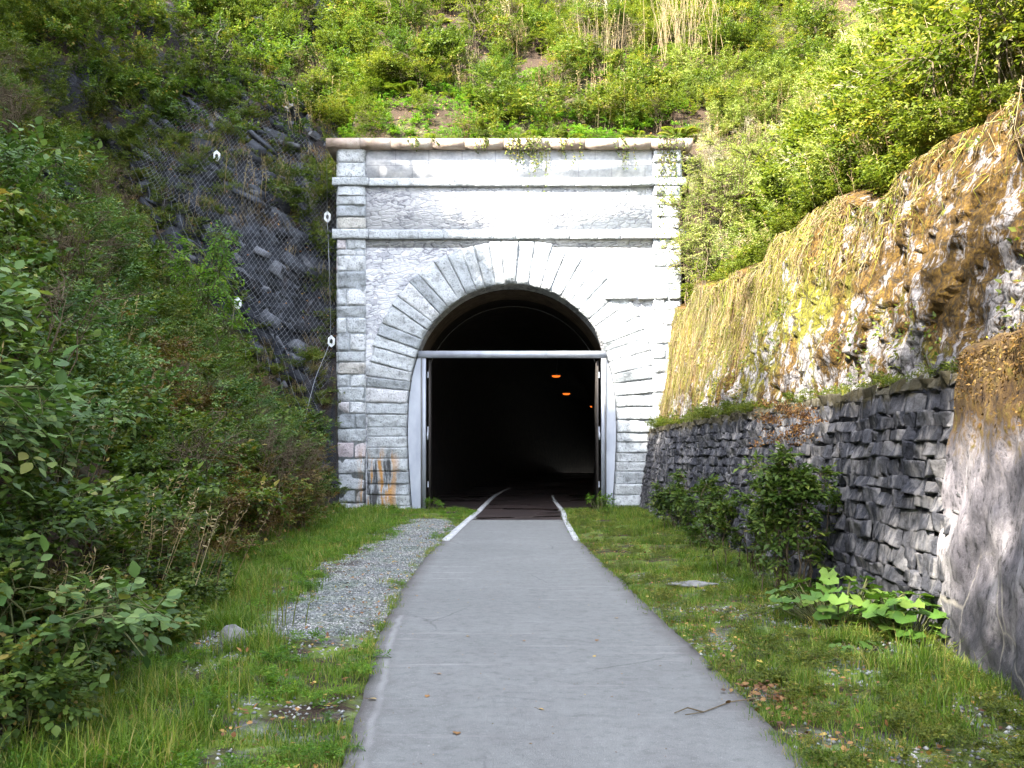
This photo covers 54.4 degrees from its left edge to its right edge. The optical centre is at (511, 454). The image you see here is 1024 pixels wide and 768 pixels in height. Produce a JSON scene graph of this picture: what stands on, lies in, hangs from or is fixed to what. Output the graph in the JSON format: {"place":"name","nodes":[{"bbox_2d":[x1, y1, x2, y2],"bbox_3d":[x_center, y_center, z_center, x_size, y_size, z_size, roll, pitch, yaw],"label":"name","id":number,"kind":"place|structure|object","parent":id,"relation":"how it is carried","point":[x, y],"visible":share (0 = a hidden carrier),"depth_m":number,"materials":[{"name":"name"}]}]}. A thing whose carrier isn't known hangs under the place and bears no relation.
{"place":"outdoors","nodes":[
{"label":"outdoors","id":0,"kind":"place"},
{"bbox_2d":[0,37,340,535],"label":"bank","id":1,"kind":"structure","parent":0,"point":[74,307],"depth_m":14.11,"materials":[{"name":"green plant"}]},
{"bbox_2d":[0,0,1023,767],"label":"ground","id":2,"kind":"structure","parent":0,"point":[320,260],"depth_m":27.39,"materials":[{"name":"green plant"}]},
{"bbox_2d":[0,210,52,281],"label":"raspberry bush","id":3,"kind":"object","parent":2,"relation":"on","point":[47,256],"visible":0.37,"depth_m":10.06,"materials":[{"name":"green plant"}]},
{"bbox_2d":[0,243,60,406],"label":"raspberry bush","id":4,"kind":"object","parent":2,"relation":"on","point":[12,301],"visible":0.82,"depth_m":6.92,"materials":[{"name":"green plant"}]},
{"bbox_2d":[0,355,92,486],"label":"raspberry bush","id":5,"kind":"object","parent":2,"relation":"on","point":[12,437],"visible":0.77,"depth_m":5.85,"materials":[{"name":"green plant"}]},
{"bbox_2d":[0,344,99,524],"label":"raspberry bush","id":6,"kind":"object","parent":2,"relation":"on","point":[61,377],"visible":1,"depth_m":5.19,"materials":[{"name":"green plant"}]},
{"bbox_2d":[0,116,108,253],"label":"raspberry bush","id":7,"kind":"object","parent":2,"relation":"on","point":[9,152],"visible":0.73,"depth_m":11.96,"materials":[{"name":"green plant"}]},
{"bbox_2d":[2,290,117,416],"bbox_3d":[-4.237,-0.777,8.522,1.384,1.277,1.442,0,0,0],"label":"raspberry bush","id":8,"kind":"object","parent":2,"relation":"on","point":[97,332],"visible":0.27,"depth_m":8.81,"materials":[{"name":"green plant"}]},
{"bbox_2d":[0,461,140,624],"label":"raspberry bush","id":9,"kind":"object","parent":2,"relation":"on","point":[23,515],"visible":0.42,"depth_m":6.18,"materials":[{"name":"green plant"}]},
{"bbox_2d":[0,374,148,539],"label":"raspberry bush","id":10,"kind":"object","parent":2,"relation":"on","point":[71,461],"visible":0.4,"depth_m":7.21,"materials":[{"name":"green plant"}]},
{"bbox_2d":[0,534,199,742],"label":"raspberry bush","id":11,"kind":"object","parent":2,"relation":"on","point":[121,622],"visible":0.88,"depth_m":5.16,"materials":[{"name":"green plant"}]},
{"bbox_2d":[29,367,173,473],"bbox_3d":[-4.413,-0.298,10.710,1.257,1.223,1.388,0,0,44],"label":"raspberry bush","id":12,"kind":"object","parent":2,"relation":"on","point":[159,405],"visible":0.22,"depth_m":10.78,"materials":[{"name":"green plant"}]},
{"bbox_2d":[0,501,237,758],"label":"bank foot brambles","id":13,"kind":"object","parent":2,"relation":"on","point":[184,580],"visible":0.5,"depth_m":5.74,"materials":[{"name":"green plant"}]},
{"bbox_2d":[0,547,302,767],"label":"tall grass","id":14,"kind":"structure","parent":2,"relation":"on","point":[264,639],"depth_m":5.50,"materials":[{"name":"green plant"}]},
{"bbox_2d":[0,77,330,667],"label":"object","id":15,"kind":"object","parent":2,"relation":"on","point":[153,536],"visible":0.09,"depth_m":8.86,"materials":[{"name":"plant"}]},
{"bbox_2d":[1,204,338,553],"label":"bank dry bracken","id":16,"kind":"object","parent":2,"relation":"on","point":[215,543],"visible":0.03,"depth_m":13.52,"materials":[{"name":"plant"}]},
{"bbox_2d":[0,29,340,525],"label":"bank yellow leafage","id":17,"kind":"object","parent":2,"relation":"on","point":[176,312],"visible":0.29,"depth_m":17.53,"materials":[{"name":"green plant"}]},
{"bbox_2d":[0,74,341,572],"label":"bush","id":18,"kind":"object","parent":2,"relation":"on","point":[70,521],"visible":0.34,"depth_m":10.85,"materials":[{"name":"green plant"}]},
{"bbox_2d":[0,63,346,411],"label":"broken rock","id":19,"kind":"object","parent":2,"relation":"on","point":[263,146],"visible":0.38,"depth_m":28.32,"materials":[{"name":"stone"}]},
{"bbox_2d":[109,97,336,409],"bbox_3d":[-7.846,-5.660,24.886,5.988,11.044,12.298,0,0,0],"label":"rockfall netting","id":20,"kind":"object","parent":19,"relation":"hanging from","point":[253,224],"visible":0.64,"depth_m":28.02,"materials":[{"name":"metal"}]},
{"bbox_2d":[213,150,219,160],"bbox_3d":[-8.505,-8.597,28.732,0.200,0.340,0.210,0,0,0],"label":"anchor plate","id":21,"kind":"object","parent":20,"relation":"attached to","point":[216,152],"visible":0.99,"depth_m":28.67,"materials":[{"name":"metal"}]},
{"bbox_2d":[307,218,330,409],"bbox_3d":[-5.078,-4.102,26.493,0.458,8.008,3.798,0,0,0],"label":"edge cable","id":22,"kind":"object","parent":20,"relation":"attached to","point":[330,313],"visible":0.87,"depth_m":26.80,"materials":[{"name":"metal"}]},
{"bbox_2d":[324,211,330,221],"bbox_3d":[-5.325,-6.853,28.770,0.200,0.340,0.210,0,0,0],"label":"anchor plate","id":23,"kind":"object","parent":20,"relation":"attached to","point":[328,217],"visible":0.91,"depth_m":28.71,"materials":[{"name":"metal"}]},
{"bbox_2d":[328,335,334,346],"bbox_3d":[-4.938,-3.094,27.275,0.200,0.340,0.210,0,0,0],"label":"anchor plate","id":24,"kind":"object","parent":20,"relation":"attached to","point":[333,341],"visible":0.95,"depth_m":27.21,"materials":[{"name":"metal"}]},
{"bbox_2d":[0,59,346,476],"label":"rock ledge plants","id":25,"kind":"object","parent":2,"relation":"on","point":[134,141],"visible":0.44,"depth_m":28.33,"materials":[{"name":"green plant"}]},
{"bbox_2d":[0,64,349,612],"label":"bank ground cover","id":26,"kind":"object","parent":2,"relation":"on","point":[198,516],"visible":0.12,"depth_m":9.15,"materials":[{"name":"green plant"}]},
{"bbox_2d":[0,618,362,767],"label":"verge grit","id":27,"kind":"object","parent":2,"relation":"on","point":[276,716],"visible":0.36,"depth_m":5.91,"materials":[{"name":"gravel"}]},
{"bbox_2d":[0,0,378,144],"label":"bush","id":28,"kind":"object","parent":2,"relation":"on","point":[151,80],"visible":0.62,"depth_m":30.49,"materials":[{"name":"green plant"}]},
{"bbox_2d":[0,0,381,118],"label":"rock top scrub","id":29,"kind":"object","parent":2,"relation":"on","point":[33,10],"visible":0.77,"depth_m":30.80,"materials":[{"name":"green plant"}]},
{"bbox_2d":[62,96,342,447],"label":"rock ledge grass","id":30,"kind":"object","parent":2,"relation":"on","point":[266,356],"visible":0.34,"depth_m":28.02,"materials":[{"name":"plant"}]},
{"bbox_2d":[163,220,259,375],"bbox_3d":[-6.182,-2.706,20.322,2.146,3.665,2.544,0,0,0],"label":"sapling","id":31,"kind":"object","parent":2,"relation":"on","point":[212,276],"visible":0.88,"depth_m":19.83,"materials":[{"name":"green plant"}]},
{"bbox_2d":[178,17,255,91],"bbox_3d":[-9.239,-12.606,31.415,2.237,2.443,1.455,0,0,10],"label":"evergreen tree","id":32,"kind":"object","parent":2,"relation":"on","point":[213,39],"visible":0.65,"depth_m":31.34,"materials":[{"name":"green plant"}]},
{"bbox_2d":[101,302,335,539],"bbox_3d":[-4.762,-0.422,17.688,3.262,3.394,11.978,0,0,0],"label":"bush","id":33,"kind":"object","parent":2,"relation":"on","point":[232,499],"visible":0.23,"depth_m":14.32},
{"bbox_2d":[220,624,244,644],"bbox_3d":[-2.175,1.436,7.755,0.203,0.229,0.204,0,0,-44],"label":"stone","id":34,"kind":"object","parent":2,"relation":"on","point":[231,627],"visible":0.39,"depth_m":7.69,"materials":[{"name":"stone"}]},
{"bbox_2d":[0,503,477,767],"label":"verge grass","id":35,"kind":"structure","parent":2,"relation":"on","point":[332,729],"depth_m":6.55,"materials":[{"name":"green plant"}]},
{"bbox_2d":[95,518,460,662],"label":"gravel","id":36,"kind":"structure","parent":2,"relation":"on","point":[331,621],"depth_m":10.98,"materials":[{"name":"gravel"}]},
{"bbox_2d":[245,566,316,628],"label":"dock stems","id":37,"kind":"object","parent":2,"relation":"on","point":[287,596],"visible":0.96,"depth_m":8.55,"materials":[{"name":"plant"}]},
{"bbox_2d":[181,499,403,615],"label":"edge grass","id":38,"kind":"structure","parent":2,"relation":"on","point":[373,513],"depth_m":15.63,"materials":[{"name":"plant"}]},
{"bbox_2d":[292,60,333,121],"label":"hillside bush","id":39,"kind":"object","parent":2,"relation":"on","point":[313,76],"visible":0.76,"depth_m":31.03,"materials":[{"name":"green plant"}]},
{"bbox_2d":[372,0,439,48],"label":"hillside bush","id":40,"kind":"object","parent":2,"relation":"on","point":[401,7],"visible":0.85,"depth_m":32.21,"materials":[{"name":"green plant"}]},
{"bbox_2d":[1,0,855,730],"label":"leaf litter","id":41,"kind":"object","parent":2,"relation":"on","point":[319,298],"visible":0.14,"depth_m":28.12,"materials":[{"name":"plant"}]},
{"bbox_2d":[424,497,443,509],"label":"small plant","id":42,"kind":"object","parent":2,"relation":"on","point":[427,500],"visible":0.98,"depth_m":26.56,"materials":[{"name":"green plant"}]},
{"bbox_2d":[443,0,499,58],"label":"hillside bush","id":43,"kind":"object","parent":2,"relation":"on","point":[470,14],"visible":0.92,"depth_m":32.72,"materials":[{"name":"green plant"}]},
{"bbox_2d":[443,488,510,540],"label":"kerb","id":44,"kind":"structure","parent":2,"relation":"on","point":[454,532],"depth_m":22.89,"materials":[{"name":"concrete"}]},
{"bbox_2d":[213,0,750,117],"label":"hillside big bushes","id":45,"kind":"object","parent":2,"relation":"on","point":[487,67],"visible":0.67,"depth_m":30.55,"materials":[{"name":"green plant"}]},
{"bbox_2d":[326,138,692,509],"bbox_3d":[-0.075,-3.245,27.375,9.838,10.492,1.350,0,0,0],"label":"tunnel portal","id":46,"kind":"object","parent":2,"relation":"on","point":[429,235],"visible":0.79,"depth_m":26.93,"materials":[{"name":"white stone"}]},
{"bbox_2d":[344,125,656,140],"bbox_3d":[-0.156,-8.684,27.493,9.054,0.378,2.096,0,0,0],"label":"coping growth","id":47,"kind":"object","parent":46,"relation":"on","point":[515,135],"visible":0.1,"depth_m":27.01,"materials":[{"name":"green plant"}]},
{"bbox_2d":[408,351,615,508],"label":"tunnel gate","id":48,"kind":"structure","parent":46,"relation":"attached to","point":[417,432],"depth_m":27.19,"materials":[{"name":"metal"}]},
{"bbox_2d":[427,360,431,505],"bbox_3d":[-2.355,-0.579,28.500,0.091,3.997,2.444,0,0,-3],"label":"door leaf","id":49,"kind":"structure","parent":48,"relation":"in","point":[429,374],"depth_m":27.43,"materials":[{"name":"metal"}]},
{"bbox_2d":[595,360,599,504],"bbox_3d":[2.422,-0.579,28.501,0.092,3.997,2.446,0,0,2],"label":"door leaf","id":50,"kind":"structure","parent":48,"relation":"in","point":[597,374],"depth_m":27.32,"materials":[{"name":"metal"}]},
{"bbox_2d":[408,133,687,236],"bbox_3d":[0.950,-7.224,26.714,7.571,2.753,0.353,0,0,0],"label":"creeper","id":51,"kind":"object","parent":46,"relation":"attached to","point":[563,145],"visible":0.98,"depth_m":26.77,"materials":[{"name":"green plant"}]},
{"bbox_2d":[327,42,714,296],"bbox_3d":[0.269,-8.697,29.698,11.105,8.558,4.632,0,0,0],"label":"hillside low growth","id":52,"kind":"object","parent":2,"relation":"on","point":[457,89],"visible":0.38,"depth_m":29.35,"materials":[{"name":"green plant"}]},
{"bbox_2d":[524,64,553,100],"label":"hillside bush","id":53,"kind":"object","parent":2,"relation":"on","point":[548,69],"visible":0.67,"depth_m":30.40,"materials":[{"name":"green plant"}]},
{"bbox_2d":[224,0,857,200],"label":"hillside dry stems","id":54,"kind":"object","parent":2,"relation":"on","point":[580,86],"visible":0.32,"depth_m":30.57,"materials":[{"name":"plant"}]},
{"bbox_2d":[285,0,823,131],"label":"hillside twigs","id":55,"kind":"object","parent":2,"relation":"on","point":[578,20],"visible":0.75,"depth_m":31.15,"materials":[{"name":"plant"}]},
{"bbox_2d":[551,495,579,540],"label":"kerb","id":56,"kind":"structure","parent":2,"relation":"on","point":[571,532],"depth_m":21.87,"materials":[{"name":"paint"}]},
{"bbox_2d":[259,0,874,259],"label":"hillside leafage","id":57,"kind":"object","parent":2,"relation":"on","point":[457,43],"visible":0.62,"depth_m":29.94,"materials":[{"name":"green plant"}]},
{"bbox_2d":[129,510,1022,767],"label":"fallen leaves","id":58,"kind":"object","parent":2,"relation":"on","point":[780,723],"depth_m":6.80,"materials":[{"name":"plant"}]},
{"bbox_2d":[350,0,829,137],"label":"hillside ferns","id":59,"kind":"object","parent":2,"relation":"on","point":[399,87],"visible":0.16,"depth_m":30.07,"materials":[{"name":"green plant"}]},
{"bbox_2d":[296,0,886,203],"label":"hillside scrub","id":60,"kind":"object","parent":2,"relation":"on","point":[378,57],"visible":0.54,"depth_m":30.21,"materials":[{"name":"green plant"}]},
{"bbox_2d":[563,4,619,77],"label":"straw stems","id":61,"kind":"object","parent":2,"relation":"on","point":[599,45],"visible":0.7,"depth_m":30.74,"materials":[{"name":"plant"}]},
{"bbox_2d":[586,491,615,509],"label":"small plant","id":62,"kind":"object","parent":2,"relation":"on","point":[602,497],"visible":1,"depth_m":26.34,"materials":[{"name":"green plant"}]},
{"bbox_2d":[576,0,632,47],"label":"hillside bush","id":63,"kind":"object","parent":2,"relation":"on","point":[592,6],"visible":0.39,"depth_m":32.37,"materials":[{"name":"green plant"}]},
{"bbox_2d":[615,130,655,137],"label":"fern","id":64,"kind":"object","parent":2,"relation":"on","point":[640,132],"visible":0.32,"depth_m":28.40,"materials":[{"name":"green plant"}]},
{"bbox_2d":[644,481,691,529],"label":"tall weed","id":65,"kind":"object","parent":2,"relation":"on","point":[662,505],"visible":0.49,"depth_m":19.40,"materials":[{"name":"green plant"}]},
{"bbox_2d":[620,0,730,65],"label":"straw stems","id":66,"kind":"object","parent":2,"relation":"on","point":[677,38],"visible":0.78,"depth_m":30.74,"materials":[{"name":"plant"}]},
{"bbox_2d":[656,177,725,248],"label":"portal bush","id":67,"kind":"object","parent":2,"relation":"on","point":[676,200],"visible":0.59,"depth_m":26.27,"materials":[{"name":"green plant"}]},
{"bbox_2d":[665,580,717,587],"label":"stone slab","id":68,"kind":"structure","parent":2,"relation":"on","point":[696,582],"depth_m":11.10,"materials":[{"name":"stone"}]},
{"bbox_2d":[654,215,734,306],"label":"portal bush","id":69,"kind":"object","parent":2,"relation":"on","point":[688,249],"visible":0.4,"depth_m":25.81,"materials":[{"name":"green plant"}]},
{"bbox_2d":[666,468,738,547],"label":"tall weed","id":70,"kind":"object","parent":2,"relation":"on","point":[704,504],"visible":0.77,"depth_m":15.80,"materials":[{"name":"green plant"}]},
{"bbox_2d":[661,213,751,294],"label":"portal bush","id":71,"kind":"object","parent":2,"relation":"on","point":[708,256],"visible":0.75,"depth_m":22.95,"materials":[{"name":"green plant"}]},
{"bbox_2d":[677,148,772,262],"bbox_3d":[5.442,-5.995,24.957,2.473,3.180,2.967,0,0,-35],"label":"portal bush","id":72,"kind":"object","parent":2,"relation":"on","point":[737,189],"visible":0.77,"depth_m":24.76,"materials":[{"name":"green plant"}]},
{"bbox_2d":[681,485,784,575],"bbox_3d":[2.789,0.948,12.447,1.372,1.202,0.858,0,0,36],"label":"tall weed","id":73,"kind":"object","parent":2,"relation":"on","point":[721,510],"visible":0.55,"depth_m":12.39,"materials":[{"name":"green plant"}]},
{"bbox_2d":[696,123,785,219],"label":"portal bush","id":74,"kind":"object","parent":2,"relation":"on","point":[754,150],"visible":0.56,"depth_m":25.56,"materials":[{"name":"green plant"}]},
{"bbox_2d":[721,679,849,722],"bbox_3d":[1.572,1.469,5.976,0.623,0.102,1.079,0,0,0],"label":"leaf pile","id":75,"kind":"object","parent":2,"relation":"on","point":[764,688],"visible":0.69,"depth_m":5.95,"materials":[{"name":"plant"}]},
{"bbox_2d":[732,397,843,594],"bbox_3d":[2.944,0.450,10.594,1.266,2.141,1.145,0,0,0],"label":"tall weed","id":76,"kind":"object","parent":2,"relation":"on","point":[793,491],"visible":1,"depth_m":10.38,"materials":[{"name":"green plant"}]},
{"bbox_2d":[639,371,960,644],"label":"retaining wall","id":77,"kind":"structure","parent":2,"relation":"on","point":[885,447],"depth_m":9.98,"materials":[{"name":"grey stone"}]},
{"bbox_2d":[644,356,957,428],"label":"ledge plants","id":78,"kind":"object","parent":77,"relation":"on","point":[699,412],"visible":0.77,"depth_m":14.91,"materials":[{"name":"green plant"}]},
{"bbox_2d":[775,658,824,698],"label":"grass tuft","id":79,"kind":"object","parent":2,"relation":"on","point":[806,675],"visible":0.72,"depth_m":6.14,"materials":[{"name":"plant"}]},
{"bbox_2d":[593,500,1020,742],"bbox_3d":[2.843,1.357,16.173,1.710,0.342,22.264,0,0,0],"label":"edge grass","id":80,"kind":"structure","parent":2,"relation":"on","point":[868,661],"depth_m":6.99,"materials":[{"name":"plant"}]},
{"bbox_2d":[662,0,972,276],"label":"bush","id":81,"kind":"object","parent":2,"relation":"on","point":[807,145],"visible":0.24,"depth_m":25.26,"materials":[{"name":"green plant"}]},
{"bbox_2d":[619,567,1023,767],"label":"verge chippings","id":82,"kind":"object","parent":2,"relation":"on","point":[925,747],"visible":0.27,"depth_m":6.08,"materials":[{"name":"gravel"}]},
{"bbox_2d":[765,566,908,627],"bbox_3d":[2.864,1.247,8.720,1.257,0.535,1.252,0,0,0],"label":"butterbur","id":83,"kind":"object","parent":2,"relation":"on","point":[831,610],"visible":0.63,"depth_m":8.53,"materials":[{"name":"green plant"}]},
{"bbox_2d":[659,80,1023,425],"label":"mossy wall","id":84,"kind":"structure","parent":2,"relation":"on","point":[958,263],"depth_m":10.42,"materials":[{"name":"beige stone"}]},
{"bbox_2d":[657,75,1023,423],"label":"hanging dry grass","id":85,"kind":"structure","parent":84,"relation":"attached to","point":[732,291],"depth_m":16.86,"materials":[{"name":"plant"}]},
{"bbox_2d":[674,78,1023,415],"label":"wall leafage","id":86,"kind":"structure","parent":84,"relation":"attached to","point":[1012,229],"depth_m":11.66,"materials":[{"name":"yellow plant"}]},
{"bbox_2d":[670,19,1023,302],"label":"wall top growth","id":87,"kind":"object","parent":2,"relation":"on","point":[916,135],"depth_m":11.80,"materials":[{"name":"green plant"}]},
{"bbox_2d":[671,4,1023,278],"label":"slope dry grass","id":88,"kind":"structure","parent":2,"relation":"on","point":[881,139],"depth_m":15.31,"materials":[{"name":"plant"}]},
{"bbox_2d":[683,0,1023,279],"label":"slope twigs","id":89,"kind":"object","parent":2,"relation":"on","point":[714,157],"visible":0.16,"depth_m":25.73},
{"bbox_2d":[827,638,888,656],"bbox_3d":[2.563,1.450,7.424,0.486,0.142,0.542,0,0,19],"label":"butterbur","id":90,"kind":"object","parent":2,"relation":"on","point":[844,646],"visible":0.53,"depth_m":7.42,"materials":[{"name":"green plant"}]},
{"bbox_2d":[735,0,1023,245],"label":"slope brambles","id":91,"kind":"object","parent":2,"relation":"on","point":[820,118],"visible":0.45,"depth_m":13.87,"materials":[{"name":"green plant"}]},
{"bbox_2d":[849,590,948,641],"bbox_3d":[3.168,1.304,7.981,0.872,0.424,0.755,0,0,0],"label":"butterbur","id":92,"kind":"object","parent":2,"relation":"on","point":[891,609],"visible":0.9,"depth_m":7.88,"materials":[{"name":"green plant"}]},
{"bbox_2d":[848,28,974,124],"bbox_3d":[5.867,-4.883,12.900,2.798,1.614,2.666,0,0,0],"label":"bramble thicket","id":93,"kind":"object","parent":2,"relation":"on","point":[904,50],"visible":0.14,"depth_m":12.29,"materials":[{"name":"green plant"}]},
{"bbox_2d":[873,620,985,676],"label":"grass tuft","id":94,"kind":"object","parent":2,"relation":"on","point":[921,655],"visible":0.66,"depth_m":6.68,"materials":[{"name":"plant"}]},
{"bbox_2d":[862,0,1023,130],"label":"bramble thicket","id":95,"kind":"object","parent":2,"relation":"on","point":[952,73],"visible":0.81,"depth_m":10.27,"materials":[{"name":"green plant"}]},
{"bbox_2d":[937,327,1023,704],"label":"wall pier","id":96,"kind":"structure","parent":2,"relation":"on","point":[980,549],"depth_m":6.92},
{"bbox_2d":[949,323,1023,437],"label":"pier moss","id":97,"kind":"object","parent":96,"relation":"on","point":[1013,339],"visible":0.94,"depth_m":6.98,"materials":[{"name":"plant"}]},
{"bbox_2d":[426,473,600,519],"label":"tunnel floor","id":98,"kind":"structure","parent":0,"point":[526,498],"depth_m":34.51,"materials":[{"name":"asphalt"}]},
{"bbox_2d":[422,289,601,499],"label":"tunnel lining","id":99,"kind":"object","parent":98,"relation":"on","point":[496,419],"visible":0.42,"depth_m":44.55,"materials":[{"name":"stone"}]},
{"bbox_2d":[552,359,560,377],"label":"tunnel lamp","id":100,"kind":"object","parent":99,"relation":"attached to","point":[556,374],"visible":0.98,"depth_m":40.53,"materials":[{"name":"glass"}]},
{"bbox_2d":[562,380,569,394],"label":"tunnel lamp","id":101,"kind":"object","parent":99,"relation":"attached to","point":[566,392],"visible":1,"depth_m":52.32,"materials":[{"name":"glass"}]},
{"bbox_2d":[342,520,811,767],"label":"path","id":102,"kind":"structure","parent":0,"point":[554,668],"depth_m":6.64,"materials":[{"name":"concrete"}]},
{"bbox_2d":[420,557,724,763],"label":"leaf crumbs","id":103,"kind":"object","parent":102,"relation":"on","point":[585,694],"visible":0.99,"depth_m":6.75,"materials":[{"name":"plant"}]},
{"bbox_2d":[316,520,848,767],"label":"path edge grass","id":104,"kind":"structure","parent":102,"relation":"on","point":[395,599],"depth_m":6.57,"materials":[{"name":"plant"}]},
{"bbox_2d":[674,696,776,714],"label":"twig","id":105,"kind":"object","parent":102,"relation":"on","point":[700,711],"visible":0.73,"depth_m":5.78,"materials":[{"name":"wood"}]},
{"bbox_2d":[557,505,1023,767],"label":"verge grass","id":106,"kind":"structure","parent":0,"point":[697,599],"depth_m":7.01,"materials":[{"name":"green plant"}]}
]}

